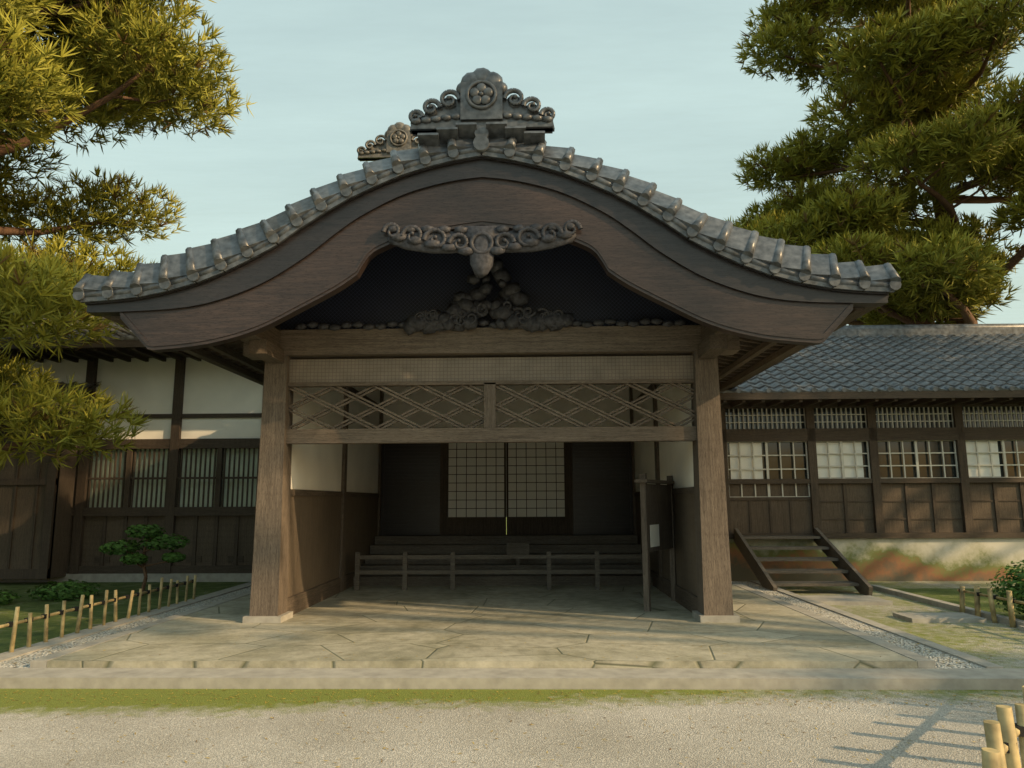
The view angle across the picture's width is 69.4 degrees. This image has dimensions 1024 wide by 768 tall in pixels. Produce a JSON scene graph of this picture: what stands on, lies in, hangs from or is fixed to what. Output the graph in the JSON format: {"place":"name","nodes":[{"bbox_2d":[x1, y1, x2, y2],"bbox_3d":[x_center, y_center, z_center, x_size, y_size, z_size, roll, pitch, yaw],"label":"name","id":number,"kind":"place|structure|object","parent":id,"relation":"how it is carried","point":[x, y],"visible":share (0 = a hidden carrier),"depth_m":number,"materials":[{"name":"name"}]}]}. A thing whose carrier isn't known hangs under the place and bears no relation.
{"place":"outdoors","nodes":[
{"label":"outdoors","id":0,"kind":"place"},
{"bbox_2d":[9,381,101,406],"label":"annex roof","id":1,"kind":"structure","parent":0,"point":[89,386],"depth_m":14.63,"materials":[{"name":"grey tile"}]},
{"bbox_2d":[0,340,200,362],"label":"roof eave","id":2,"kind":"object","parent":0,"point":[126,350],"visible":0.41,"depth_m":14.25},
{"bbox_2d":[0,0,256,469],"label":"pine","id":3,"kind":"object","parent":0,"point":[106,40],"depth_m":12.27,"materials":[{"name":"green plant"}]},
{"bbox_2d":[357,122,418,164],"bbox_3d":[-2.437,-4.813,17.758,1.857,1.490,3.368,-1,-9,1],"label":"rear ridge ornament","id":4,"kind":"object","parent":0,"point":[397,136],"visible":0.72,"depth_m":16.21,"materials":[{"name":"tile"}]},
{"bbox_2d":[120,178,852,352],"bbox_3d":[-0.311,-1.276,7.765,7.560,1.828,0.142,-1,-9,1],"label":"bargeboard","id":5,"kind":"object","parent":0,"point":[344,257],"visible":0.88,"depth_m":7.70,"materials":[{"name":"brown wood"}]},
{"bbox_2d":[73,122,901,302],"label":"roof tiles","id":6,"kind":"object","parent":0,"point":[754,250],"visible":1,"depth_m":7.69,"materials":[{"name":"grey tile"}]},
{"bbox_2d":[102,307,876,391],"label":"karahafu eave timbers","id":7,"kind":"object","parent":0,"point":[750,359],"visible":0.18,"depth_m":10.04,"materials":[{"name":"brown wood"}]},
{"bbox_2d":[380,442,633,535],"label":"porch door frames","id":8,"kind":"structure","parent":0,"point":[516,525],"depth_m":14.23,"materials":[{"name":"brown wood"}]},
{"bbox_2d":[448,442,564,516],"bbox_3d":[-0.112,1.835,14.366,2.320,1.470,0.005,-1,-9,1],"label":"shoji screen","id":9,"kind":"object","parent":8,"relation":"in","point":[546,457],"visible":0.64,"depth_m":14.36,"materials":[{"name":"white paper"}]},
{"bbox_2d":[380,442,633,534],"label":"porch slat doors","id":10,"kind":"structure","parent":8,"relation":"in","point":[601,481],"depth_m":14.33,"materials":[{"name":"brown wood"}]},
{"bbox_2d":[0,0,1023,324],"bbox_3d":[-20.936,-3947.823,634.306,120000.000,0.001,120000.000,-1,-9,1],"label":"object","id":11,"kind":"object","parent":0,"point":[668,98],"depth_m":7413.37,"materials":[{"name":"blue"}]},
{"bbox_2d":[0,517,1023,767],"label":"ground","id":12,"kind":"structure","parent":0,"point":[260,731],"depth_m":5.02,"materials":[{"name":"beige gravel"}]},
{"bbox_2d":[0,573,251,581],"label":"foundation base","id":13,"kind":"object","parent":12,"relation":"on","point":[222,577],"visible":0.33,"depth_m":14.21,"materials":[{"name":"grey stone"}]},
{"bbox_2d":[69,516,254,565],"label":"wooden wall panels","id":14,"kind":"object","parent":12,"relation":"on","point":[114,530],"visible":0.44,"depth_m":14.39,"materials":[{"name":"brown wood"}]},
{"bbox_2d":[0,357,262,573],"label":"wall post","id":15,"kind":"object","parent":14,"relation":"on","point":[172,486],"visible":0.42,"depth_m":14.53,"materials":[{"name":"brown wood"}]},
{"bbox_2d":[12,358,262,438],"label":"plaster wall","id":16,"kind":"structure","parent":15,"relation":"in","point":[209,388],"depth_m":14.84,"materials":[{"name":"white paint"}]},
{"bbox_2d":[66,413,261,573],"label":"horizontal wall rails","id":17,"kind":"object","parent":14,"relation":"on","point":[232,443],"visible":0.42,"depth_m":14.42,"materials":[{"name":"brown wood"}]},
{"bbox_2d":[0,313,138,340],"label":"wing roof","id":18,"kind":"structure","parent":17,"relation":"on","point":[122,334],"depth_m":14.12,"materials":[{"name":"grey tile"}]},
{"bbox_2d":[89,448,257,506],"bbox_3d":[-8.455,1.871,14.727,10.800,1.200,0.010,-1,-9,1],"label":"lattice","id":19,"kind":"object","parent":17,"relation":"hanging from","point":[182,480],"visible":0.22,"depth_m":14.67,"materials":[{"name":"brown wood"}]},
{"bbox_2d":[47,585,917,667],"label":"platform paving","id":20,"kind":"structure","parent":12,"relation":"on","point":[337,631],"depth_m":7.52,"materials":[{"name":"stone"}]},
{"bbox_2d":[249,351,733,615],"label":"porch posts","id":21,"kind":"object","parent":20,"relation":"on","point":[269,588],"visible":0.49,"depth_m":8.73,"materials":[{"name":"brown wood"}]},
{"bbox_2d":[280,244,699,329],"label":"pediment","id":22,"kind":"structure","parent":21,"relation":"on","point":[397,284],"depth_m":9.24,"materials":[{"name":"wood"}]},
{"bbox_2d":[295,219,685,335],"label":"gable carvings","id":23,"kind":"object","parent":21,"relation":"attached to","point":[481,246],"visible":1,"depth_m":8.85,"materials":[{"name":"wood"}]},
{"bbox_2d":[243,325,739,443],"bbox_3d":[-0.267,0.022,9.018,6.000,1.380,0.320,-1,-9,1],"label":"lattice transom","id":24,"kind":"object","parent":21,"relation":"on","point":[676,340],"visible":1,"depth_m":8.94,"materials":[{"name":"brown wood"}]},
{"bbox_2d":[289,355,693,381],"bbox_3d":[-0.268,-0.175,9.049,4.940,0.290,0.070,-1,-9,1],"label":"porch frieze","id":25,"kind":"object","parent":21,"relation":"attached to","point":[495,368],"visible":0.86,"depth_m":9.01,"materials":[{"name":"brown wood"}]},
{"bbox_2d":[291,384,693,492],"bbox_3d":[-0.190,0.238,11.914,5.040,2.940,5.510,-1,-9,1],"label":"porch wall plaster","id":26,"kind":"object","parent":21,"relation":"attached to","point":[316,466],"visible":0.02,"depth_m":13.06,"materials":[{"name":"white paint"}]},
{"bbox_2d":[288,494,696,596],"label":"porch wall boards","id":27,"kind":"object","parent":21,"relation":"attached to","point":[314,541],"visible":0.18,"depth_m":10.20,"materials":[{"name":"brown wood"}]},
{"bbox_2d":[287,359,697,614],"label":"wooden beams","id":28,"kind":"structure","parent":21,"relation":"attached to","point":[303,600],"depth_m":10.21,"materials":[{"name":"brown wood"}]},
{"bbox_3d":[-0.211,-1.289,11.655,8.515,2.026,7.600,-1,-9,1],"label":"curved gable","id":29,"kind":"object","parent":21,"relation":"on","visible":0},
{"bbox_2d":[408,68,554,135],"bbox_3d":[-0.323,-3.067,7.946,1.567,0.708,0.239,-1,-9,1],"label":"ridge ornament","id":30,"kind":"object","parent":29,"relation":"on","point":[481,95],"visible":1,"depth_m":7.87,"materials":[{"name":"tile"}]},
{"bbox_2d":[85,157,888,315],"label":"hafu boards","id":31,"kind":"object","parent":29,"relation":"attached to","point":[300,245],"visible":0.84,"depth_m":7.71,"materials":[{"name":"brown wood"}]},
{"bbox_2d":[354,543,642,589],"bbox_3d":[-0.162,2.947,12.018,4.570,0.660,1.015,-1,-9,1],"label":"low wooden railing","id":32,"kind":"object","parent":20,"relation":"on","point":[517,551],"visible":0.84,"depth_m":11.54,"materials":[{"name":"brown wood"}]},
{"bbox_2d":[353,534,652,585],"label":"porch steps","id":33,"kind":"structure","parent":20,"relation":"on","point":[496,544],"depth_m":12.89,"materials":[{"name":"brown wood"}]},
{"bbox_2d":[635,473,675,611],"bbox_3d":[1.953,2.058,9.800,0.160,1.700,1.300,-5,-10,29],"label":"notice board","id":34,"kind":"object","parent":20,"relation":"on","point":[657,518],"visible":0.96,"depth_m":9.67,"materials":[{"name":"brown wood"}]},
{"bbox_2d":[0,581,983,667],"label":"drip pebbles","id":35,"kind":"object","parent":12,"relation":"on","point":[934,653],"visible":0.67,"depth_m":7.96,"materials":[{"name":"grey gravel"}]},
{"bbox_2d":[0,587,1020,766],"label":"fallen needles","id":36,"kind":"object","parent":12,"relation":"on","point":[540,691],"visible":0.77,"depth_m":5.70,"materials":[{"name":"brown plant"}]},
{"bbox_2d":[0,580,1023,689],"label":"stone kerbs","id":37,"kind":"object","parent":12,"relation":"on","point":[926,674],"visible":0.67,"depth_m":6.09,"materials":[{"name":"grey stone"}]},
{"bbox_2d":[0,582,1023,652],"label":"moss beds","id":38,"kind":"object","parent":12,"relation":"on","point":[25,603],"depth_m":11.13,"materials":[{"name":"green plant"}]},
{"bbox_2d":[0,407,76,578],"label":"annex frame","id":39,"kind":"object","parent":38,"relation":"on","point":[50,481],"visible":0.61,"depth_m":13.88,"materials":[{"name":"brown wood"}]},
{"bbox_2d":[0,422,78,578],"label":"annex boards","id":40,"kind":"object","parent":39,"relation":"attached to","point":[23,526],"visible":0.63,"depth_m":14.01,"materials":[{"name":"brown wood"}]},
{"bbox_2d":[0,575,1023,767],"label":"bamboo fences","id":41,"kind":"object","parent":12,"relation":"on","point":[1002,734],"visible":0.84,"depth_m":7.49,"materials":[{"name":"wood"}]},
{"bbox_2d":[0,582,1023,655],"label":"bed edging","id":42,"kind":"object","parent":12,"relation":"on","point":[1002,619],"visible":0.29,"depth_m":10.11,"materials":[{"name":"stone"}]},
{"bbox_2d":[0,524,1023,618],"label":"shrubs","id":43,"kind":"object","parent":12,"relation":"on","point":[131,557],"depth_m":11.95,"materials":[{"name":"green plant"}]},
{"bbox_2d":[734,528,872,595],"bbox_3d":[4.899,3.061,12.711,1.580,1.082,2.218,-1,-9,1],"label":"wooden stairs","id":44,"kind":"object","parent":12,"relation":"on","point":[857,580],"visible":0.95,"depth_m":12.65,"materials":[{"name":"brown wood"}]},
{"bbox_2d":[729,538,1023,580],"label":"wing plinth","id":45,"kind":"structure","parent":12,"relation":"on","point":[927,559],"depth_m":13.74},
{"bbox_2d":[720,323,1023,392],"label":"wing roof","id":46,"kind":"structure","parent":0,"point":[924,357],"depth_m":15.05,"materials":[{"name":"grey tile"}]},
{"bbox_2d":[729,441,1000,478],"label":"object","id":47,"kind":"object","parent":46,"relation":"attached to","point":[822,459],"visible":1,"depth_m":14.13,"materials":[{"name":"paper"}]},
{"bbox_2d":[720,390,1023,407],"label":"roof eave","id":48,"kind":"object","parent":46,"relation":"attached to","point":[915,398],"visible":0.8,"depth_m":13.36,"materials":[{"name":"grey tile"}]},
{"bbox_2d":[721,402,1023,538],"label":"beams","id":49,"kind":"structure","parent":46,"relation":"attached to","point":[883,434],"depth_m":14.01,"materials":[{"name":"brown wood"}]},
{"bbox_2d":[725,407,1023,478],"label":"wing glass","id":50,"kind":"object","parent":49,"relation":"in","point":[896,459],"visible":0.33,"depth_m":14.17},
{"bbox_2d":[726,406,1023,496],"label":"wing glazing bars","id":51,"kind":"object","parent":49,"relation":"attached to","point":[915,452],"visible":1,"depth_m":14.12,"materials":[{"name":"brown wood"}]},
{"bbox_2d":[729,482,1023,532],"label":"wing boards","id":52,"kind":"object","parent":49,"relation":"attached to","point":[781,522],"visible":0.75,"depth_m":13.93,"materials":[{"name":"brown wood"}]},
{"bbox_2d":[721,406,1023,533],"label":"wall post","id":53,"kind":"object","parent":46,"relation":"attached to","point":[965,499],"visible":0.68,"depth_m":13.93,"materials":[{"name":"brown wood"}]},
{"bbox_2d":[724,0,1023,324],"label":"pine","id":54,"kind":"object","parent":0,"point":[962,264],"depth_m":19.29,"materials":[{"name":"green plant"}]}
]}

